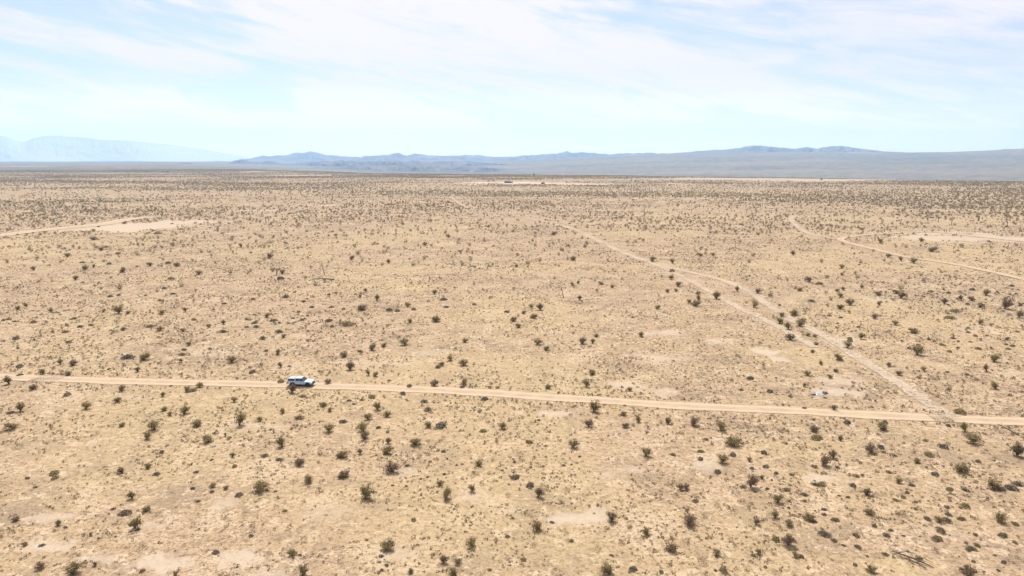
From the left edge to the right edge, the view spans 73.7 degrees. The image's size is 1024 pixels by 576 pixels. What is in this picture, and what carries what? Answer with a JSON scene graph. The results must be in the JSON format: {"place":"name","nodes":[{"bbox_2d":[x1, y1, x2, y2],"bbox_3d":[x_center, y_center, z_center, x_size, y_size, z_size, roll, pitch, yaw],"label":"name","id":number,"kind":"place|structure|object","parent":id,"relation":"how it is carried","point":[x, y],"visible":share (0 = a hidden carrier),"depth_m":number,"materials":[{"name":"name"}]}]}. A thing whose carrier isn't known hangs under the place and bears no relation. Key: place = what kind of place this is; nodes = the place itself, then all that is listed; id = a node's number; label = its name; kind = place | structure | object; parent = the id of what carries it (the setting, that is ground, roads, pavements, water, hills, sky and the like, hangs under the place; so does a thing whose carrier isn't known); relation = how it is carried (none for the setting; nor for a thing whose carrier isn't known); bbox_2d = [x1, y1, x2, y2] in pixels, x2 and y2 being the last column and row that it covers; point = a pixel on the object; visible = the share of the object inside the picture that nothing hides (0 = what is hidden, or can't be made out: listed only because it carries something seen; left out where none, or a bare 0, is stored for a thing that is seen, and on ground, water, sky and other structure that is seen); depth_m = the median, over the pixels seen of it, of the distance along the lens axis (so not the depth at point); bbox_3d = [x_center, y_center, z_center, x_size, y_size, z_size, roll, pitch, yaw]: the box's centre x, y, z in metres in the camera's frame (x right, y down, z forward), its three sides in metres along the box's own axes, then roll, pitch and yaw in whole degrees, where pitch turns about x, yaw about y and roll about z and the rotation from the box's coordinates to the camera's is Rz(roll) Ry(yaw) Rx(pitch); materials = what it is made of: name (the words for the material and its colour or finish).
{"place":"outdoors","nodes":[
{"label":"outdoors","id":0,"kind":"place"},
{"bbox_2d":[0,217,153,236],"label":"dirt track","id":1,"kind":"structure","parent":0,"point":[79,226],"depth_m":449.53,"materials":[{"name":"beige soil"}]},
{"bbox_2d":[0,135,247,161],"bbox_3d":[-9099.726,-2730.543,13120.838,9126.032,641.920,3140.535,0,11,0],"label":"mountains","id":2,"kind":"structure","parent":0,"point":[55,148],"depth_m":12529.20,"materials":[{"name":"blue"}]},
{"bbox_2d":[229,160,281,163],"bbox_3d":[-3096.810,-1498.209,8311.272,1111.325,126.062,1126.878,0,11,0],"label":"hills","id":3,"kind":"structure","parent":0,"point":[247,162],"depth_m":8237.77,"materials":[{"name":"blue stone"}]},
{"bbox_2d":[196,151,351,161],"bbox_3d":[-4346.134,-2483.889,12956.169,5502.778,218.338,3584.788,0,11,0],"label":"hills","id":4,"kind":"structure","parent":0,"point":[310,156],"depth_m":12119.38,"materials":[{"name":"blue stone"}]},
{"bbox_2d":[282,160,513,166],"bbox_3d":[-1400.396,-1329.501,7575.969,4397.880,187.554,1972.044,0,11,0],"label":"hills","id":5,"kind":"structure","parent":0,"point":[339,163],"depth_m":7425.40,"materials":[{"name":"stone"}]},
{"bbox_2d":[314,164,519,172],"bbox_3d":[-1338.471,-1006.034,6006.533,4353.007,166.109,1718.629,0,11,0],"label":"hills","id":6,"kind":"structure","parent":0,"point":[429,167],"depth_m":5879.90,"materials":[{"name":"stone"}]},
{"bbox_2d":[460,155,489,156],"bbox_3d":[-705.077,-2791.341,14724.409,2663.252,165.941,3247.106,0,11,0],"label":"hills","id":7,"kind":"structure","parent":0,"point":[474,156],"depth_m":14581.63,"materials":[{"name":"blue stone"}]},
{"bbox_2d":[330,151,664,161],"bbox_3d":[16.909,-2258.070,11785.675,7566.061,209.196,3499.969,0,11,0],"label":"hills","id":8,"kind":"structure","parent":0,"point":[423,157],"depth_m":11306.87,"materials":[{"name":"blue stone"}]},
{"bbox_2d":[0,149,1023,575],"bbox_3d":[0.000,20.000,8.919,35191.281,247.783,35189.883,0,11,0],"label":"ground","id":9,"kind":"structure","parent":0,"point":[170,495],"depth_m":141.24,"materials":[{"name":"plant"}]},
{"bbox_2d":[2,375,11,383],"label":"desert shrub","id":10,"kind":"object","parent":9,"relation":"on","point":[7,379],"visible":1,"depth_m":135.41,"materials":[{"name":"green plant"}]},
{"bbox_2d":[4,422,17,427],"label":"desert shrub","id":11,"kind":"object","parent":9,"relation":"on","point":[12,425],"visible":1,"depth_m":112.82,"materials":[{"name":"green plant"}]},
{"bbox_2d":[14,402,25,410],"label":"desert shrub","id":12,"kind":"object","parent":9,"relation":"on","point":[20,406],"visible":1,"depth_m":120.95,"materials":[{"name":"green plant"}]},
{"bbox_2d":[32,561,46,569],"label":"desert shrub","id":13,"kind":"object","parent":9,"relation":"on","point":[39,565],"visible":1,"depth_m":74.48,"materials":[{"name":"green plant"}]},
{"bbox_2d":[63,560,83,575],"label":"desert shrub","id":14,"kind":"object","parent":9,"relation":"on","point":[75,565],"visible":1,"depth_m":73.63,"materials":[{"name":"green plant"}]},
{"bbox_2d":[81,401,91,408],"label":"desert shrub","id":15,"kind":"object","parent":9,"relation":"on","point":[86,405],"visible":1,"depth_m":122.06,"materials":[{"name":"green plant"}]},
{"bbox_2d":[110,305,123,312],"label":"desert shrub","id":16,"kind":"object","parent":9,"relation":"on","point":[117,309],"visible":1,"depth_m":197.71,"materials":[{"name":"green plant"}]},
{"bbox_2d":[117,509,131,515],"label":"shrub","id":17,"kind":"object","parent":9,"relation":"on","point":[124,511],"visible":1,"depth_m":86.08,"materials":[{"name":"brown plant"}]},
{"bbox_2d":[125,491,135,498],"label":"desert shrub","id":18,"kind":"object","parent":9,"relation":"on","point":[131,494],"visible":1,"depth_m":89.86,"materials":[{"name":"green plant"}]},
{"bbox_2d":[127,514,143,527],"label":"desert shrub","id":19,"kind":"object","parent":9,"relation":"on","point":[135,522],"visible":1,"depth_m":82.68,"materials":[{"name":"green plant"}]},
{"bbox_2d":[139,351,150,359],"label":"desert shrub","id":20,"kind":"object","parent":9,"relation":"on","point":[143,357],"visible":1,"depth_m":151.85,"materials":[{"name":"green plant"}]},
{"bbox_2d":[147,420,158,429],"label":"desert shrub","id":21,"kind":"object","parent":9,"relation":"on","point":[152,423],"visible":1,"depth_m":112.59,"materials":[{"name":"green plant"}]},
{"bbox_2d":[179,405,190,413],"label":"desert shrub","id":22,"kind":"object","parent":9,"relation":"on","point":[184,409],"visible":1,"depth_m":119.62,"materials":[{"name":"green plant"}]},
{"bbox_2d":[190,419,202,426],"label":"desert shrub","id":23,"kind":"object","parent":9,"relation":"on","point":[198,423],"visible":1,"depth_m":114.19,"materials":[{"name":"green plant"}]},
{"bbox_2d":[201,434,211,442],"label":"desert shrub","id":24,"kind":"object","parent":9,"relation":"on","point":[206,438],"visible":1,"depth_m":107.74,"materials":[{"name":"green plant"}]},
{"bbox_2d":[235,413,246,425],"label":"desert shrub","id":25,"kind":"object","parent":9,"relation":"on","point":[241,418],"visible":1,"depth_m":114.36,"materials":[{"name":"green plant"}]},
{"bbox_2d":[250,478,270,491],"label":"desert shrub","id":26,"kind":"object","parent":9,"relation":"on","point":[261,485],"visible":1,"depth_m":91.88,"materials":[{"name":"green plant"}]},
{"bbox_2d":[275,436,284,446],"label":"desert shrub","id":27,"kind":"object","parent":9,"relation":"on","point":[281,440],"visible":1,"depth_m":106.00,"materials":[{"name":"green plant"}]},
{"bbox_2d":[286,549,297,555],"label":"desert shrub","id":28,"kind":"object","parent":9,"relation":"on","point":[291,552],"visible":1,"depth_m":77.02,"materials":[{"name":"green plant"}]},
{"bbox_2d":[288,383,296,392],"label":"desert shrub","id":29,"kind":"object","parent":9,"relation":"on","point":[292,388],"visible":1,"depth_m":130.40,"materials":[{"name":"brown plant"}]},
{"bbox_2d":[294,457,305,465],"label":"desert shrub","id":30,"kind":"object","parent":9,"relation":"on","point":[298,462],"visible":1,"depth_m":99.69,"materials":[{"name":"brown plant"}]},
{"bbox_2d":[299,564,308,575],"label":"desert shrub","id":31,"kind":"object","parent":9,"relation":"on","point":[303,569],"visible":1,"depth_m":73.44,"materials":[{"name":"green plant"}]},
{"bbox_2d":[304,474,312,483],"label":"desert shrub","id":32,"kind":"object","parent":9,"relation":"on","point":[308,478],"visible":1,"depth_m":94.37,"materials":[{"name":"green plant"}]},
{"bbox_2d":[321,422,333,431],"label":"desert shrub","id":33,"kind":"object","parent":9,"relation":"on","point":[328,428],"visible":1,"depth_m":111.74,"materials":[{"name":"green plant"}]},
{"bbox_2d":[338,469,349,477],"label":"desert shrub","id":34,"kind":"object","parent":9,"relation":"on","point":[345,473],"visible":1,"depth_m":96.00,"materials":[{"name":"brown plant"}]},
{"bbox_2d":[339,320,352,325],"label":"shrub","id":35,"kind":"object","parent":9,"relation":"on","point":[344,323],"visible":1,"depth_m":183.17,"materials":[{"name":"green plant"}]},
{"bbox_2d":[343,360,355,369],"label":"desert shrub","id":36,"kind":"object","parent":9,"relation":"on","point":[348,365],"visible":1,"depth_m":144.97,"materials":[{"name":"brown plant"}]},
{"bbox_2d":[357,420,367,430],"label":"desert shrub","id":37,"kind":"object","parent":9,"relation":"on","point":[362,425],"visible":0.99,"depth_m":112.11,"materials":[{"name":"green plant"}]},
{"bbox_2d":[360,430,369,438],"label":"desert shrub","id":38,"kind":"object","parent":9,"relation":"on","point":[364,434],"visible":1,"depth_m":109.08,"materials":[{"name":"brown plant"}]},
{"bbox_2d":[360,482,373,499],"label":"desert shrub","id":39,"kind":"object","parent":9,"relation":"on","point":[366,492],"visible":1,"depth_m":89.90,"materials":[{"name":"green plant"}]},
{"bbox_2d":[382,444,391,453],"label":"desert shrub","id":40,"kind":"object","parent":9,"relation":"on","point":[388,449],"visible":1,"depth_m":103.61,"materials":[{"name":"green plant"}]},
{"bbox_2d":[380,538,396,550],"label":"desert shrub","id":41,"kind":"object","parent":9,"relation":"on","point":[385,546],"visible":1,"depth_m":78.16,"materials":[{"name":"green plant"}]},
{"bbox_2d":[381,459,403,471],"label":"desert shrub","id":42,"kind":"object","parent":9,"relation":"on","point":[391,466],"visible":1,"depth_m":97.47,"materials":[{"name":"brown plant"}]},
{"bbox_2d":[409,438,421,443],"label":"desert shrub","id":43,"kind":"object","parent":9,"relation":"on","point":[415,441],"visible":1,"depth_m":106.99,"materials":[{"name":"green plant"}]},
{"bbox_2d":[436,421,445,428],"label":"shrub","id":44,"kind":"object","parent":9,"relation":"on","point":[442,423],"visible":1,"depth_m":113.85,"materials":[{"name":"grey plant"}]},
{"bbox_2d":[439,554,448,563],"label":"desert shrub","id":45,"kind":"object","parent":9,"relation":"on","point":[443,559],"visible":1,"depth_m":75.53,"materials":[{"name":"brown plant"}]},
{"bbox_2d":[441,484,452,498],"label":"desert shrub","id":46,"kind":"object","parent":9,"relation":"on","point":[447,492],"visible":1,"depth_m":89.69,"materials":[{"name":"green plant"}]},
{"bbox_2d":[447,566,459,575],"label":"desert shrub","id":47,"kind":"object","parent":9,"relation":"on","point":[453,572],"visible":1,"depth_m":72.95,"materials":[{"name":"green plant"}]},
{"bbox_2d":[465,536,475,547],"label":"desert shrub","id":48,"kind":"object","parent":9,"relation":"on","point":[471,540],"visible":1,"depth_m":78.57,"materials":[{"name":"green plant"}]},
{"bbox_2d":[0,169,1023,536],"bbox_3d":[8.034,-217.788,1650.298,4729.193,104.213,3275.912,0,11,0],"label":"desert shrubs","id":49,"kind":"object","parent":9,"relation":"on","point":[548,177],"visible":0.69,"depth_m":821.45,"materials":[{"name":"green plant"}]},
{"bbox_2d":[0,193,1023,575],"bbox_3d":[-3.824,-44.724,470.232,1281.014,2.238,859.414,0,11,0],"label":"brush clumps","id":50,"kind":"object","parent":9,"relation":"on","point":[516,299],"visible":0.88,"depth_m":238.75,"materials":[{"name":"plant"}]},
{"bbox_2d":[529,518,543,529],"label":"desert shrub","id":51,"kind":"object","parent":9,"relation":"on","point":[536,525],"visible":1,"depth_m":82.11,"materials":[{"name":"green plant"}]},
{"bbox_2d":[534,486,544,496],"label":"desert shrub","id":52,"kind":"object","parent":9,"relation":"on","point":[538,491],"visible":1,"depth_m":90.24,"materials":[{"name":"brown plant"}]},
{"bbox_2d":[567,438,579,447],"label":"desert shrub","id":53,"kind":"object","parent":9,"relation":"on","point":[575,443],"visible":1,"depth_m":105.69,"materials":[{"name":"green plant"}]},
{"bbox_2d":[582,418,594,426],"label":"desert shrub","id":54,"kind":"object","parent":9,"relation":"on","point":[588,423],"visible":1,"depth_m":114.02,"materials":[{"name":"brown plant"}]},
{"bbox_2d":[589,399,601,412],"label":"desert shrub","id":55,"kind":"object","parent":9,"relation":"on","point":[593,406],"visible":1,"depth_m":120.66,"materials":[{"name":"green plant"}]},
{"bbox_2d":[600,560,614,574],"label":"desert shrub","id":56,"kind":"object","parent":9,"relation":"on","point":[606,569],"visible":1,"depth_m":73.47,"materials":[{"name":"green plant"}]},
{"bbox_2d":[606,510,616,521],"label":"desert shrub","id":57,"kind":"object","parent":9,"relation":"on","point":[611,515],"visible":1,"depth_m":84.08,"materials":[{"name":"brown plant"}]},
{"bbox_2d":[640,526,649,534],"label":"desert shrub","id":58,"kind":"object","parent":9,"relation":"on","point":[645,530],"visible":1,"depth_m":81.11,"materials":[{"name":"green plant"}]},
{"bbox_2d":[639,446,651,455],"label":"desert shrub","id":59,"kind":"object","parent":9,"relation":"on","point":[646,451],"visible":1,"depth_m":102.74,"materials":[{"name":"green plant"}]},
{"bbox_2d":[666,542,679,550],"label":"desert shrub","id":60,"kind":"object","parent":9,"relation":"on","point":[672,547],"visible":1,"depth_m":77.79,"materials":[{"name":"brown plant"}]},
{"bbox_2d":[681,513,698,526],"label":"desert shrub","id":61,"kind":"object","parent":9,"relation":"on","point":[690,519],"visible":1,"depth_m":83.26,"materials":[{"name":"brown plant"}]},
{"bbox_2d":[690,416,698,424],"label":"desert shrub","id":62,"kind":"object","parent":9,"relation":"on","point":[693,421],"visible":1,"depth_m":114.51,"materials":[{"name":"brown plant"}]},
{"bbox_2d":[714,420,726,429],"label":"desert shrub","id":63,"kind":"object","parent":9,"relation":"on","point":[722,425],"visible":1,"depth_m":112.78,"materials":[{"name":"green plant"}]},
{"bbox_2d":[715,453,728,462],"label":"desert shrub","id":64,"kind":"object","parent":9,"relation":"on","point":[723,458],"visible":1,"depth_m":100.37,"materials":[{"name":"green plant"}]},
{"bbox_2d":[724,435,742,446],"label":"desert shrub","id":65,"kind":"object","parent":9,"relation":"on","point":[733,441],"visible":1,"depth_m":106.46,"materials":[{"name":"green plant"}]},
{"bbox_2d":[746,473,759,486],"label":"desert shrub","id":66,"kind":"object","parent":9,"relation":"on","point":[753,480],"visible":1,"depth_m":92.54,"materials":[{"name":"brown plant"}]},
{"bbox_2d":[772,493,783,501],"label":"desert shrub","id":67,"kind":"object","parent":9,"relation":"on","point":[778,498],"visible":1,"depth_m":88.83,"materials":[{"name":"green plant"}]},
{"bbox_2d":[780,533,796,544],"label":"desert shrub","id":68,"kind":"object","parent":9,"relation":"on","point":[787,539],"visible":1,"depth_m":78.73,"materials":[{"name":"brown plant"}]},
{"bbox_2d":[803,512,815,520],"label":"desert shrub","id":69,"kind":"object","parent":9,"relation":"on","point":[812,517],"visible":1,"depth_m":84.34,"materials":[{"name":"green plant"}]},
{"bbox_2d":[810,434,822,440],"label":"shrub","id":70,"kind":"object","parent":9,"relation":"on","point":[816,437],"visible":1,"depth_m":108.96,"materials":[{"name":"green plant"}]},
{"bbox_2d":[810,390,828,395],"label":"debris pile","id":71,"kind":"object","parent":9,"relation":"on","point":[819,393],"visible":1,"depth_m":129.80,"materials":[{"name":"white"}]},
{"bbox_2d":[817,530,831,537],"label":"shrub","id":72,"kind":"object","parent":9,"relation":"on","point":[823,532],"visible":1,"depth_m":81.11,"materials":[{"name":"grey plant"}]},
{"bbox_2d":[820,453,832,465],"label":"desert shrub","id":73,"kind":"object","parent":9,"relation":"on","point":[825,459],"visible":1,"depth_m":99.35,"materials":[{"name":"brown plant"}]},
{"bbox_2d":[828,450,838,458],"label":"desert shrub","id":74,"kind":"object","parent":9,"relation":"on","point":[833,453],"visible":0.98,"depth_m":101.99,"materials":[{"name":"green plant"}]},
{"bbox_2d":[843,340,851,347],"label":"desert shrub","id":75,"kind":"object","parent":9,"relation":"on","point":[847,344],"visible":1,"depth_m":161.43,"materials":[{"name":"green plant"}]},
{"bbox_2d":[863,507,875,514],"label":"desert shrub","id":76,"kind":"object","parent":9,"relation":"on","point":[869,511],"visible":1,"depth_m":85.85,"materials":[{"name":"green plant"}]},
{"bbox_2d":[865,442,874,452],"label":"desert shrub","id":77,"kind":"object","parent":9,"relation":"on","point":[869,448],"visible":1,"depth_m":103.90,"materials":[{"name":"brown plant"}]},
{"bbox_2d":[865,564,877,572],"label":"desert shrub","id":78,"kind":"object","parent":9,"relation":"on","point":[870,569],"visible":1,"depth_m":73.84,"materials":[{"name":"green plant"}]},
{"bbox_2d":[875,420,888,430],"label":"desert shrub","id":79,"kind":"object","parent":9,"relation":"on","point":[882,425],"visible":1,"depth_m":112.54,"materials":[{"name":"green plant"}]},
{"bbox_2d":[892,551,933,568],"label":"fallen branch","id":80,"kind":"object","parent":9,"relation":"on","point":[907,556],"visible":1,"depth_m":75.92,"materials":[{"name":"brown wood"}]},
{"bbox_2d":[909,344,926,354],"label":"desert shrub","id":81,"kind":"object","parent":9,"relation":"on","point":[920,350],"visible":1,"depth_m":155.77,"materials":[{"name":"green plant"}]},
{"bbox_2d":[930,535,942,541],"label":"shrub","id":82,"kind":"object","parent":9,"relation":"on","point":[937,537],"visible":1,"depth_m":80.09,"materials":[{"name":"green plant"}]},
{"bbox_2d":[936,526,945,533],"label":"shrub","id":83,"kind":"object","parent":9,"relation":"on","point":[938,528],"visible":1,"depth_m":81.87,"materials":[{"name":"plant"}]},
{"bbox_2d":[953,407,966,414],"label":"shrub","id":84,"kind":"object","parent":9,"relation":"on","point":[957,410],"visible":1,"depth_m":119.88,"materials":[{"name":"green plant"}]},
{"bbox_2d":[953,463,971,472],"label":"desert shrub","id":85,"kind":"object","parent":9,"relation":"on","point":[962,467],"visible":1,"depth_m":97.33,"materials":[{"name":"green plant"}]},
{"bbox_2d":[959,422,968,431],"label":"desert shrub","id":86,"kind":"object","parent":9,"relation":"on","point":[964,426],"visible":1,"depth_m":111.83,"materials":[{"name":"green plant"}]},
{"bbox_2d":[959,563,978,575],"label":"desert shrub","id":87,"kind":"object","parent":9,"relation":"on","point":[968,570],"visible":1,"depth_m":73.30,"materials":[{"name":"brown plant"}]},
{"bbox_2d":[961,431,982,443],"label":"desert shrub","id":88,"kind":"object","parent":9,"relation":"on","point":[973,438],"visible":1,"depth_m":107.17,"materials":[{"name":"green plant"}]},
{"bbox_2d":[984,477,1001,489],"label":"desert shrub","id":89,"kind":"object","parent":9,"relation":"on","point":[993,485],"visible":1,"depth_m":92.57,"materials":[{"name":"green plant"}]},
{"bbox_2d":[990,354,1001,361],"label":"desert shrub","id":90,"kind":"object","parent":9,"relation":"on","point":[995,357],"visible":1,"depth_m":150.62,"materials":[{"name":"green plant"}]},
{"bbox_2d":[995,511,1006,521],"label":"desert shrub","id":91,"kind":"object","parent":9,"relation":"on","point":[1000,517],"visible":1,"depth_m":84.05,"materials":[{"name":"green plant"}]},
{"bbox_2d":[1002,297,1015,308],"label":"desert shrub","id":92,"kind":"object","parent":9,"relation":"on","point":[1006,303],"visible":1,"depth_m":203.43,"materials":[{"name":"brown plant"}]},
{"bbox_2d":[1001,484,1018,490],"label":"shrub","id":93,"kind":"object","parent":9,"relation":"on","point":[1010,487],"visible":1,"depth_m":92.51,"materials":[{"name":"grey plant"}]},
{"bbox_2d":[1009,442,1023,455],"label":"desert shrub","id":94,"kind":"object","parent":9,"relation":"on","point":[1017,449],"visible":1,"depth_m":102.54,"materials":[{"name":"brown plant"}]},
{"bbox_2d":[0,373,1023,424],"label":"dirt road","id":95,"kind":"structure","parent":0,"point":[888,415],"depth_m":128.09,"materials":[{"name":"beige soil"}]},
{"bbox_2d":[286,376,314,386],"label":"suv","id":96,"kind":"object","parent":95,"relation":"on","point":[298,380],"visible":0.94,"depth_m":134.07,"materials":[{"name":"white paint"}]},
{"bbox_2d":[0,0,1023,157],"label":"sky","id":97,"kind":"structure","parent":0,"point":[247,78],"materials":[{"name":"blue"}]},
{"bbox_2d":[524,217,648,260],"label":"dirt track","id":98,"kind":"structure","parent":0,"point":[612,247],"depth_m":365.31,"materials":[{"name":"beige soil"}]},
{"bbox_2d":[645,261,818,346],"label":"dirt track","id":99,"kind":"structure","parent":0,"point":[786,331],"depth_m":199.89,"materials":[{"name":"beige soil"}]},
{"bbox_2d":[655,265,958,416],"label":"dirt track","id":100,"kind":"structure","parent":0,"point":[899,383],"depth_m":152.89,"materials":[{"name":"beige soil"}]},
{"bbox_2d":[789,215,834,238],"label":"dirt track","id":101,"kind":"structure","parent":0,"point":[794,223],"depth_m":443.64,"materials":[{"name":"beige soil"}]},
{"bbox_2d":[683,145,1023,152],"bbox_3d":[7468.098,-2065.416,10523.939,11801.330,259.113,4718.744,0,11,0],"label":"hills","id":102,"kind":"structure","parent":0,"point":[758,148],"depth_m":10140.85,"materials":[{"name":"blue stone"}]},
{"bbox_2d":[837,231,1023,279],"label":"dirt track","id":103,"kind":"structure","parent":0,"point":[841,239],"depth_m":329.05,"materials":[{"name":"beige soil"}]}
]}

